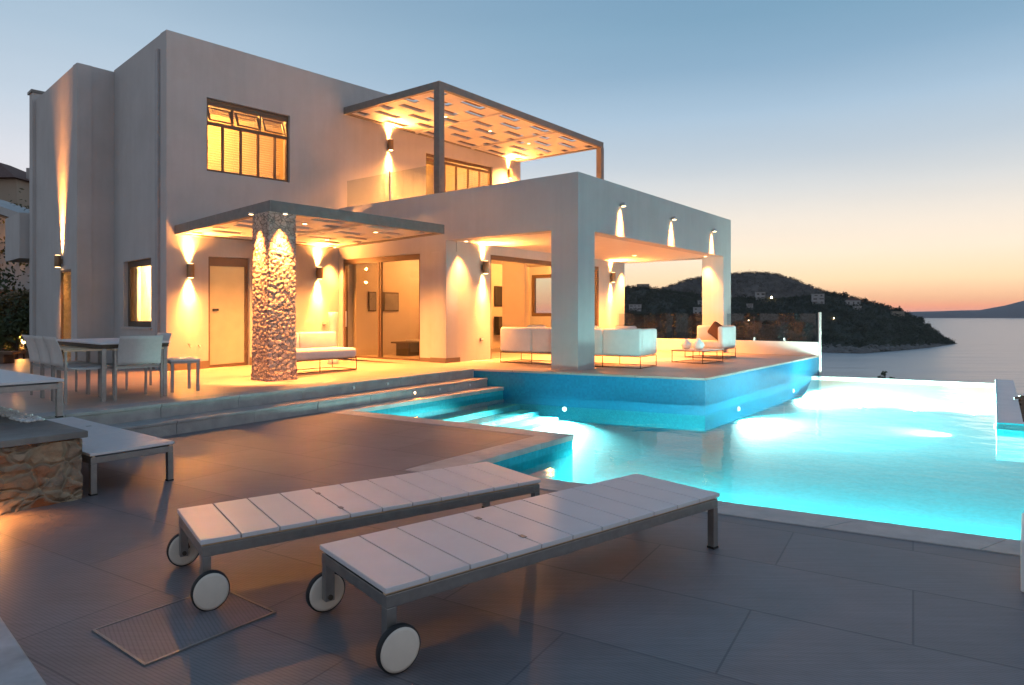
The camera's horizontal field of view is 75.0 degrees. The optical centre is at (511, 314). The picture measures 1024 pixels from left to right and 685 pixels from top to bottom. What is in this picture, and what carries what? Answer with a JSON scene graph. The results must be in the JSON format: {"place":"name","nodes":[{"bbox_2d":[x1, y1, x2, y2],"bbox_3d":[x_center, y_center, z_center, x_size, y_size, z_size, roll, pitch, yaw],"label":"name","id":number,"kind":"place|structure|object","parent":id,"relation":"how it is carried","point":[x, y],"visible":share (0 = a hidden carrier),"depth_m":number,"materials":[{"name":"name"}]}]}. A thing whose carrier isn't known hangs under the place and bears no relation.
{"place":"outdoors","nodes":[
{"label":"outdoors","id":0,"kind":"place"},
{"bbox_2d":[0,349,28,358],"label":"garden slope","id":1,"kind":"structure","parent":0,"point":[20,356],"depth_m":22.89,"materials":[{"name":"soil"}]},
{"bbox_2d":[0,256,23,312],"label":"shrub","id":2,"kind":"object","parent":1,"relation":"on","point":[9,275],"visible":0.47,"depth_m":21.97,"materials":[{"name":"green plant"}]},
{"bbox_2d":[0,351,25,363],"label":"garden wall","id":3,"kind":"structure","parent":1,"relation":"on","point":[6,357],"depth_m":16.06,"materials":[{"name":"brown stone"}]},
{"bbox_2d":[0,298,28,358],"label":"shrub","id":4,"kind":"object","parent":1,"relation":"on","point":[8,337],"visible":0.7,"depth_m":20.21,"materials":[{"name":"green plant"}]},
{"bbox_2d":[0,163,28,207],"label":"neighbour house","id":5,"kind":"structure","parent":1,"relation":"on","point":[13,180],"depth_m":44.16,"materials":[{"name":"beige tile"}]},
{"bbox_2d":[0,200,28,289],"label":"house","id":6,"kind":"structure","parent":1,"relation":"on","point":[8,209],"depth_m":26.20,"materials":[{"name":"white paint"}]},
{"bbox_2d":[0,275,28,350],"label":"shrub","id":7,"kind":"object","parent":1,"relation":"on","point":[9,302],"visible":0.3,"depth_m":20.80,"materials":[{"name":"green plant"}]},
{"bbox_2d":[0,289,28,350],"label":"garden wall","id":8,"kind":"structure","parent":1,"relation":"on","point":[11,291],"depth_m":23.59,"materials":[{"name":"stone"}]},
{"bbox_2d":[0,194,28,274],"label":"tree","id":9,"kind":"object","parent":1,"relation":"on","point":[20,264],"visible":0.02,"depth_m":25.34,"materials":[{"name":"green plant"}]},
{"bbox_2d":[0,188,28,275],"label":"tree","id":10,"kind":"object","parent":1,"relation":"on","point":[1,252],"visible":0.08,"depth_m":26.00,"materials":[{"name":"green plant"}]},
{"bbox_2d":[0,350,803,413],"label":"terrace","id":11,"kind":"structure","parent":0,"point":[222,380],"depth_m":12.83,"materials":[{"name":"tile"}]},
{"bbox_2d":[22,335,89,397],"bbox_3d":[-6.089,0.667,8.927,0.590,0.810,0.663,0,0,41],"label":"dining chair","id":12,"kind":"object","parent":11,"relation":"on","point":[32,349],"visible":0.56,"depth_m":8.85,"materials":[{"name":"white"}]},
{"bbox_2d":[31,335,97,400],"bbox_3d":[-5.736,0.667,8.616,0.590,0.810,0.663,0,0,41],"label":"dining chair","id":13,"kind":"object","parent":11,"relation":"on","point":[43,352],"visible":0.59,"depth_m":8.48,"materials":[{"name":"white"}]},
{"bbox_2d":[42,336,113,404],"bbox_3d":[-5.383,0.667,8.306,0.590,0.810,0.663,0,0,41],"label":"dining chair","id":14,"kind":"object","parent":11,"relation":"on","point":[57,361],"visible":0.7,"depth_m":8.13,"materials":[{"name":"white"}]},
{"bbox_2d":[56,338,170,401],"bbox_3d":[-5.506,0.723,9.142,1.950,0.755,0.830,0,0,41],"label":"dining table","id":15,"kind":"object","parent":11,"relation":"on","point":[103,344],"visible":0.5,"depth_m":8.74,"materials":[{"name":"white paint"}]},
{"bbox_2d":[98,335,163,401],"bbox_3d":[-4.898,0.667,8.613,0.663,0.810,0.590,0,0,41],"label":"dining chair","id":16,"kind":"object","parent":11,"relation":"on","point":[144,352],"visible":0.84,"depth_m":8.45,"materials":[{"name":"grey metal"}]},
{"bbox_2d":[125,333,171,389],"bbox_3d":[-5.506,0.678,9.937,0.590,0.810,0.663,0,0,41],"label":"dining chair","id":17,"kind":"object","parent":11,"relation":"on","point":[166,336],"visible":0.2,"depth_m":10.06,"materials":[{"name":"white"}]},
{"bbox_2d":[167,357,200,392],"bbox_3d":[-4.713,0.853,9.502,0.390,0.475,0.530,0,0,-39],"label":"side table","id":18,"kind":"object","parent":11,"relation":"on","point":[172,361],"visible":0.72,"depth_m":9.41,"materials":[{"name":"white paint"}]},
{"bbox_2d":[250,211,297,381],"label":"stone pillar","id":19,"kind":"structure","parent":11,"relation":"on","point":[274,300],"depth_m":11.08,"materials":[{"name":"beige stone"}]},
{"bbox_2d":[296,331,356,373],"bbox_3d":[-3.876,0.700,12.659,0.800,0.740,1.742,0,0,38],"label":"sofa","id":20,"kind":"object","parent":11,"relation":"on","point":[314,346],"visible":0.56,"depth_m":12.86,"materials":[{"name":"fabric"}]},
{"bbox_2d":[327,312,338,363],"bbox_3d":[-4.076,0.530,15.200,0.260,1.200,0.260,0,0,0],"label":"floor lamp","id":21,"kind":"object","parent":11,"relation":"on","point":[332,316],"visible":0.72,"depth_m":15.12,"materials":[{"name":"white fabric"}]},
{"bbox_2d":[5,30,730,370],"bbox_3d":[-4.461,-2.428,19.467,17.232,7.656,13.040,0,0,38],"label":"villa","id":22,"kind":"object","parent":11,"relation":"on","point":[136,158],"visible":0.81,"depth_m":15.84,"materials":[{"name":"white paint"}]},
{"bbox_2d":[54,255,62,267],"bbox_3d":[-11.205,-1.327,16.485,0.150,0.304,0.173,0,0,43],"label":"wall lamp","id":23,"kind":"object","parent":22,"relation":"attached to","point":[58,261],"visible":1,"depth_m":16.43,"materials":[{"name":"brown metal"}]},
{"bbox_2d":[61,269,70,361],"bbox_3d":[-10.914,0.045,16.412,0.988,2.309,0.085,0,0,43],"label":"wing door","id":24,"kind":"structure","parent":22,"relation":"in","point":[65,274],"depth_m":16.61,"materials":[{"name":"brown wood"}]},
{"bbox_2d":[120,259,151,329],"bbox_3d":[-8.424,-0.465,15.306,1.930,1.575,0.432,0,0,43],"label":"window","id":25,"kind":"structure","parent":22,"relation":"in","point":[145,265],"depth_m":15.81,"materials":[{"name":"brown metal"}]},
{"bbox_2d":[187,263,194,277],"bbox_3d":[-6.862,-0.944,14.241,0.173,0.304,0.150,0,0,40],"label":"wall lamp","id":26,"kind":"object","parent":22,"relation":"attached to","point":[190,270],"visible":1,"depth_m":14.18,"materials":[{"name":"brown metal"}]},
{"bbox_2d":[208,257,247,367],"bbox_3d":[-6.425,-0.065,15.065,0.090,2.482,0.955,0,0,40],"label":"terrace door","id":27,"kind":"structure","parent":22,"relation":"in","point":[227,277],"depth_m":15.07,"materials":[{"name":"white wood"}]},
{"bbox_2d":[207,98,287,181],"bbox_3d":[-6.175,-3.988,15.504,0.329,1.659,2.027,0,0,40],"label":"window","id":28,"kind":"structure","parent":22,"relation":"in","point":[215,103],"depth_m":15.49,"materials":[{"name":"brown metal"}]},
{"bbox_2d":[175,200,443,248],"bbox_3d":[-4.262,-1.785,14.015,4.751,0.205,3.937,0,0,45],"label":"pergola","id":29,"kind":"object","parent":22,"relation":"attached to","point":[227,222],"visible":0.8,"depth_m":13.25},
{"bbox_2d":[316,267,322,278],"bbox_3d":[-4.813,-1.046,16.692,0.173,0.304,0.150,0,0,40],"label":"wall lamp","id":30,"kind":"object","parent":22,"relation":"attached to","point":[319,273],"visible":1,"depth_m":16.62,"materials":[{"name":"brown metal"}]},
{"bbox_2d":[368,292,375,310],"bbox_3d":[-3.709,-0.360,17.746,0.045,0.520,0.260,0,0,38],"label":"picture frame","id":31,"kind":"object","parent":22,"relation":"attached to","point":[371,301],"visible":1,"depth_m":17.71,"materials":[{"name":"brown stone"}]},
{"bbox_2d":[343,254,419,360],"bbox_3d":[-3.202,-0.160,16.322,2.808,2.516,0.110,0,0,38],"label":"sliding door","id":32,"kind":"structure","parent":22,"relation":"in","point":[379,260],"depth_m":16.36,"materials":[{"name":"brown metal"}]},
{"bbox_2d":[389,171,390,200],"bbox_3d":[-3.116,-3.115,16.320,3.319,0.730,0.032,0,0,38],"label":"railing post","id":33,"kind":"object","parent":22,"relation":"on","point":[389,186],"visible":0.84,"depth_m":16.19,"materials":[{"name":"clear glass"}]},
{"bbox_2d":[383,292,398,310],"bbox_3d":[-3.308,-0.360,18.264,0.045,0.520,0.550,0,0,38],"label":"picture frame","id":34,"kind":"object","parent":22,"relation":"attached to","point":[390,301],"visible":0.87,"depth_m":18.24,"materials":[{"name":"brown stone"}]},
{"bbox_2d":[388,139,393,150],"bbox_3d":[-3.354,-4.696,18.438,0.173,0.304,0.150,0,0,40],"label":"wall lamp","id":35,"kind":"object","parent":22,"relation":"attached to","point":[390,144],"visible":1,"depth_m":18.38,"materials":[{"name":"brown metal"}]},
{"bbox_2d":[426,153,490,191],"bbox_3d":[-1.690,-3.459,20.791,0.149,2.752,2.933,0,0,40],"label":"balcony door","id":36,"kind":"structure","parent":22,"relation":"in","point":[488,172],"depth_m":21.06,"materials":[{"name":"brown metal"}]},
{"bbox_2d":[344,81,603,193],"bbox_3d":[-0.751,-3.631,19.108,3.365,3.523,7.326,0,0,39],"label":"pergola","id":37,"kind":"object","parent":22,"relation":"on","point":[441,132],"visible":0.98,"depth_m":18.11,"materials":[{"name":"white wood"}]},
{"bbox_2d":[482,261,488,273],"bbox_3d":[-0.632,-1.130,15.830,0.173,0.304,0.150,0,0,38],"label":"wall lamp","id":38,"kind":"object","parent":22,"relation":"attached to","point":[485,267],"visible":1,"depth_m":15.76,"materials":[{"name":"brown metal"}]},
{"bbox_2d":[494,286,501,306],"bbox_3d":[-0.415,-0.615,21.999,0.058,0.670,0.500,0,0,38],"label":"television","id":39,"kind":"object","parent":22,"relation":"attached to","point":[497,295],"visible":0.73,"depth_m":21.91,"materials":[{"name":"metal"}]},
{"bbox_2d":[494,317,501,334],"bbox_3d":[-0.350,0.350,21.949,0.205,0.600,0.500,0,0,38],"label":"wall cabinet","id":40,"kind":"object","parent":22,"relation":"attached to","point":[497,325],"depth_m":21.75,"materials":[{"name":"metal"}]},
{"bbox_2d":[499,317,501,333],"bbox_3d":[-0.275,0.350,21.891,0.014,0.560,0.460,0,0,38],"label":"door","id":41,"kind":"structure","parent":40,"relation":"in","point":[500,318],"depth_m":21.75,"materials":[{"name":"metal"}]},
{"bbox_2d":[507,169,512,177],"bbox_3d":[-0.067,-4.737,22.370,0.173,0.304,0.150,0,0,40],"label":"wall lamp","id":42,"kind":"object","parent":22,"relation":"attached to","point":[510,173],"visible":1,"depth_m":22.30,"materials":[{"name":"brown metal"}]},
{"bbox_2d":[532,274,550,315],"bbox_3d":[1.110,-0.675,23.120,0.996,1.446,0.100,0,0,38],"label":"window","id":43,"kind":"structure","parent":22,"relation":"in","point":[534,277],"depth_m":23.32,"materials":[{"name":"brown metal"}]},
{"bbox_2d":[490,255,597,358],"bbox_3d":[0.993,-0.195,18.201,0.120,2.529,5.142,0,0,38],"label":"porch door","id":44,"kind":"structure","parent":22,"relation":"in","point":[492,257],"depth_m":17.36,"materials":[{"name":"brown metal"}]},
{"bbox_2d":[610,272,615,281],"bbox_3d":[3.130,-1.165,20.684,0.173,0.304,0.150,0,0,38],"label":"wall lamp","id":45,"kind":"object","parent":22,"relation":"attached to","point":[613,276],"visible":1,"depth_m":20.61,"materials":[{"name":"brown metal"}]},
{"bbox_2d":[500,325,550,364],"bbox_3d":[0.668,0.645,14.976,1.658,0.850,0.920,0,0,33],"label":"sofa","id":46,"kind":"object","parent":11,"relation":"on","point":[533,339],"visible":0.67,"depth_m":14.68,"materials":[{"name":"fabric"}]},
{"bbox_2d":[595,325,656,368],"bbox_3d":[2.096,0.645,14.066,1.679,0.850,0.920,0,0,33],"label":"sofa","id":47,"kind":"object","parent":11,"relation":"on","point":[625,341],"visible":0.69,"depth_m":13.52,"materials":[{"name":"fabric"}]},
{"bbox_2d":[671,348,723,363],"bbox_3d":[4.220,0.922,15.178,0.790,0.295,0.990,0,0,44],"label":"coffee table","id":48,"kind":"object","parent":11,"relation":"on","point":[702,350],"visible":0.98,"depth_m":14.99,"materials":[{"name":"white paint"}]},
{"bbox_2d":[681,339,691,348],"bbox_3d":[3.965,0.658,15.181,0.243,0.234,0.243,0,0,0],"label":"vase","id":49,"kind":"object","parent":48,"relation":"on","point":[686,344],"visible":0.98,"depth_m":15.10,"materials":[{"name":"white ceramic"}]},
{"bbox_2d":[692,338,704,349],"bbox_3d":[4.154,0.645,14.887,0.270,0.260,0.270,0,0,0],"label":"vase","id":50,"kind":"object","parent":48,"relation":"on","point":[698,344],"visible":1,"depth_m":14.80,"materials":[{"name":"white ceramic"}]},
{"bbox_2d":[686,325,735,358],"bbox_3d":[5.029,0.670,16.913,0.996,0.800,0.950,0,0,38],"label":"armchair","id":51,"kind":"object","parent":11,"relation":"on","point":[726,337],"visible":0.73,"depth_m":16.64,"materials":[{"name":"fabric"}]},
{"bbox_2d":[708,321,721,339],"bbox_3d":[5.245,0.410,17.049,0.511,0.497,0.110,0,0,38],"label":"cushion","id":52,"kind":"object","parent":51,"relation":"on","point":[713,329],"visible":0.56,"depth_m":17.04,"materials":[{"name":"brown fabric"}]},
{"bbox_2d":[657,312,820,375],"bbox_3d":[5.714,0.815,19.282,5.964,1.770,0.266,0,0,37],"label":"terrace railing","id":53,"kind":"object","parent":11,"relation":"on","point":[754,346],"visible":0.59,"depth_m":18.15,"materials":[{"name":"white glass"}]},
{"bbox_2d":[391,341,418,355],"bbox_3d":[-2.725,0.882,17.559,0.650,0.365,0.650,0,0,38],"label":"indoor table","id":54,"kind":"object","parent":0,"point":[407,348],"visible":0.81,"depth_m":17.39,"materials":[{"name":"wood"}]},
{"bbox_2d":[0,412,1023,684],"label":"pool deck","id":55,"kind":"structure","parent":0,"point":[746,602],"depth_m":3.31,"materials":[{"name":"tile"}]},
{"bbox_2d":[0,617,45,684],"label":"marble kerb","id":56,"kind":"structure","parent":55,"relation":"on","point":[17,667],"depth_m":2.58,"materials":[{"name":"white stone"}]},
{"bbox_2d":[0,369,63,417],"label":"sun lounger","id":57,"kind":"object","parent":55,"relation":"on","point":[12,381],"visible":1,"depth_m":5.71,"materials":[{"name":"white paint"}]},
{"bbox_2d":[0,415,87,514],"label":"stone platform","id":58,"kind":"structure","parent":55,"relation":"on","point":[40,463],"depth_m":4.89,"materials":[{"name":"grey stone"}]},
{"bbox_2d":[0,406,44,422],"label":"pebbles","id":59,"kind":"object","parent":58,"relation":"on","point":[16,415],"visible":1,"depth_m":5.67,"materials":[{"name":"white gravel"}]},
{"bbox_2d":[46,417,173,495],"bbox_3d":[-3.960,1.234,6.103,2.286,0.333,0.737,0,0,38],"label":"sun lounger","id":60,"kind":"object","parent":55,"relation":"on","point":[101,439],"visible":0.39,"depth_m":5.60,"materials":[{"name":"white paint"}]},
{"bbox_2d":[92,591,275,665],"bbox_3d":[-1.484,1.396,3.045,0.496,0.006,0.596,0,0,37],"label":"floor hatch","id":61,"kind":"object","parent":55,"relation":"on","point":[151,636],"visible":0.83,"depth_m":2.99,"materials":[{"name":"metal"}]},
{"bbox_2d":[33,368,487,436],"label":"terrace steps","id":62,"kind":"structure","parent":55,"relation":"on","point":[162,418],"depth_m":9.05,"materials":[{"name":"grey stone"}]},
{"bbox_2d":[166,462,540,610],"bbox_3d":[-0.850,1.234,4.006,2.095,0.333,0.737,0,0,-36],"label":"sun lounger","id":63,"kind":"object","parent":55,"relation":"on","point":[207,532],"visible":0.98,"depth_m":3.72,"materials":[{"name":"white paint"}]},
{"bbox_2d":[306,474,718,673],"bbox_3d":[0.154,1.234,3.543,2.286,0.333,0.737,0,0,-39],"label":"sun lounger","id":64,"kind":"object","parent":55,"relation":"on","point":[389,570],"visible":1,"depth_m":3.18,"materials":[{"name":"white paint"}]},
{"bbox_2d":[1021,513,1023,591],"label":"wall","id":65,"kind":"structure","parent":55,"relation":"on","point":[1022,553],"depth_m":3.37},
{"bbox_2d":[0,0,1023,312],"label":"sky","id":66,"kind":"structure","parent":0,"point":[872,150],"materials":[{"name":"blue"}]},
{"bbox_2d":[656,270,827,297],"bbox_3d":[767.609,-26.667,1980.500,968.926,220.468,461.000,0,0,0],"label":"hill","id":67,"kind":"structure","parent":0,"point":[756,288],"depth_m":1956.79,"materials":[{"name":"green plant"}]},
{"bbox_2d":[520,376,995,413],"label":"pool water","id":68,"kind":"structure","parent":0,"point":[920,388],"depth_m":13.80,"materials":[{"name":"blue liquid"}]},
{"bbox_2d":[529,395,1023,539],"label":"pool floor","id":69,"kind":"structure","parent":0,"point":[938,470],"depth_m":8.87,"materials":[{"name":"blue tile"}]},
{"bbox_2d":[424,403,557,428],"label":"pool steps","id":70,"kind":"structure","parent":69,"relation":"on","point":[508,415],"depth_m":11.72,"materials":[{"name":"tile"}]},
{"bbox_2d":[473,357,818,430],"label":"terrace wall","id":71,"kind":"structure","parent":69,"relation":"on","point":[702,398],"depth_m":12.21,"materials":[{"name":"blue tile"}]},
{"bbox_2d":[474,355,818,379],"bbox_3d":[4.421,1.082,13.928,9.913,0.036,3.778,0,0,-27],"label":"terrace nosing","id":72,"kind":"object","parent":71,"relation":"on","point":[713,375],"visible":1,"depth_m":12.51,"materials":[{"name":"stone"}]},
{"bbox_2d":[369,387,1023,481],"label":"pool wall","id":73,"kind":"structure","parent":69,"relation":"on","point":[554,462],"depth_m":11.27,"materials":[{"name":"blue tile"}]},
{"bbox_2d":[322,386,1020,555],"bbox_3d":[1.371,1.424,6.458,4.412,0.062,13.182,0,0,-32],"label":"pool coping","id":74,"kind":"object","parent":73,"relation":"on","point":[538,440],"visible":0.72,"depth_m":5.36,"materials":[{"name":"stone"}]},
{"bbox_2d":[813,375,987,382],"bbox_3d":[9.297,1.752,16.069,3.816,0.416,0.180,0,0,30],"label":"infinity edge","id":75,"kind":"object","parent":73,"relation":"attached to","point":[905,379],"visible":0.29,"depth_m":15.98,"materials":[{"name":"paint"}]},
{"bbox_2d":[802,386,994,412],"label":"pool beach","id":76,"kind":"structure","parent":69,"relation":"on","point":[807,398],"depth_m":14.49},
{"bbox_2d":[995,379,1023,461],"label":"pool parapet","id":77,"kind":"structure","parent":69,"relation":"on","point":[1007,408],"depth_m":10.42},
{"bbox_2d":[1014,395,1023,421],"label":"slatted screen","id":78,"kind":"object","parent":77,"relation":"attached to","point":[1020,398],"visible":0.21,"depth_m":11.37,"materials":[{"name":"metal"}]},
{"bbox_2d":[625,285,956,352],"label":"headland","id":79,"kind":"structure","parent":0,"point":[927,333],"depth_m":901.59,"materials":[{"name":"green plant"}]},
{"bbox_2d":[629,304,641,310],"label":"house","id":80,"kind":"structure","parent":79,"relation":"on","point":[637,306],"depth_m":930.39,"materials":[{"name":"grey"}]},
{"bbox_2d":[637,284,648,287],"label":"house","id":81,"kind":"structure","parent":79,"relation":"on","point":[642,285],"depth_m":1162.95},
{"bbox_2d":[693,307,701,315],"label":"house","id":82,"kind":"structure","parent":79,"relation":"on","point":[696,310],"depth_m":923.73,"materials":[{"name":"grey"}]},
{"bbox_2d":[755,292,764,300],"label":"house","id":83,"kind":"structure","parent":79,"relation":"on","point":[759,294],"depth_m":1091.50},
{"bbox_2d":[811,294,823,304],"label":"house","id":84,"kind":"structure","parent":79,"relation":"on","point":[816,298],"depth_m":1024.54,"materials":[{"name":"grey"}]},
{"bbox_2d":[845,298,860,305],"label":"house","id":85,"kind":"structure","parent":79,"relation":"on","point":[849,301],"depth_m":1015.01,"materials":[{"name":"grey tile"}]},
{"bbox_2d":[821,343,957,352],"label":"shore rocks","id":86,"kind":"object","parent":79,"relation":"on","point":[845,349],"visible":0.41,"depth_m":748.37,"materials":[{"name":"stone"}]},
{"bbox_2d":[890,311,904,317],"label":"house","id":87,"kind":"structure","parent":79,"relation":"on","point":[900,312],"depth_m":992.75,"materials":[{"name":"grey"}]},
{"bbox_2d":[821,318,1023,396],"bbox_3d":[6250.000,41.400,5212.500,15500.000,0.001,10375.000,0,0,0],"label":"sea","id":88,"kind":"structure","parent":0,"point":[989,350],"depth_m":635.28,"materials":[{"name":"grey liquid"}]},
{"bbox_2d":[907,301,1023,317],"bbox_3d":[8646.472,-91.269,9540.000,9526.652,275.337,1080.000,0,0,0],"label":"coast","id":89,"kind":"structure","parent":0,"point":[1015,310],"depth_m":9105.56},
{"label":"cliff slope","id":90,"kind":"structure","parent":0,"visible":0},
{"bbox_2d":[877,370,894,378],"bbox_3d":[15.045,4.557,26.973,1.757,4.658,1.138,0,0,0],"label":"tree","id":91,"kind":"object","parent":90,"relation":"on","point":[883,373],"visible":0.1,"depth_m":26.98,"materials":[{"name":"green plant"}]}
]}

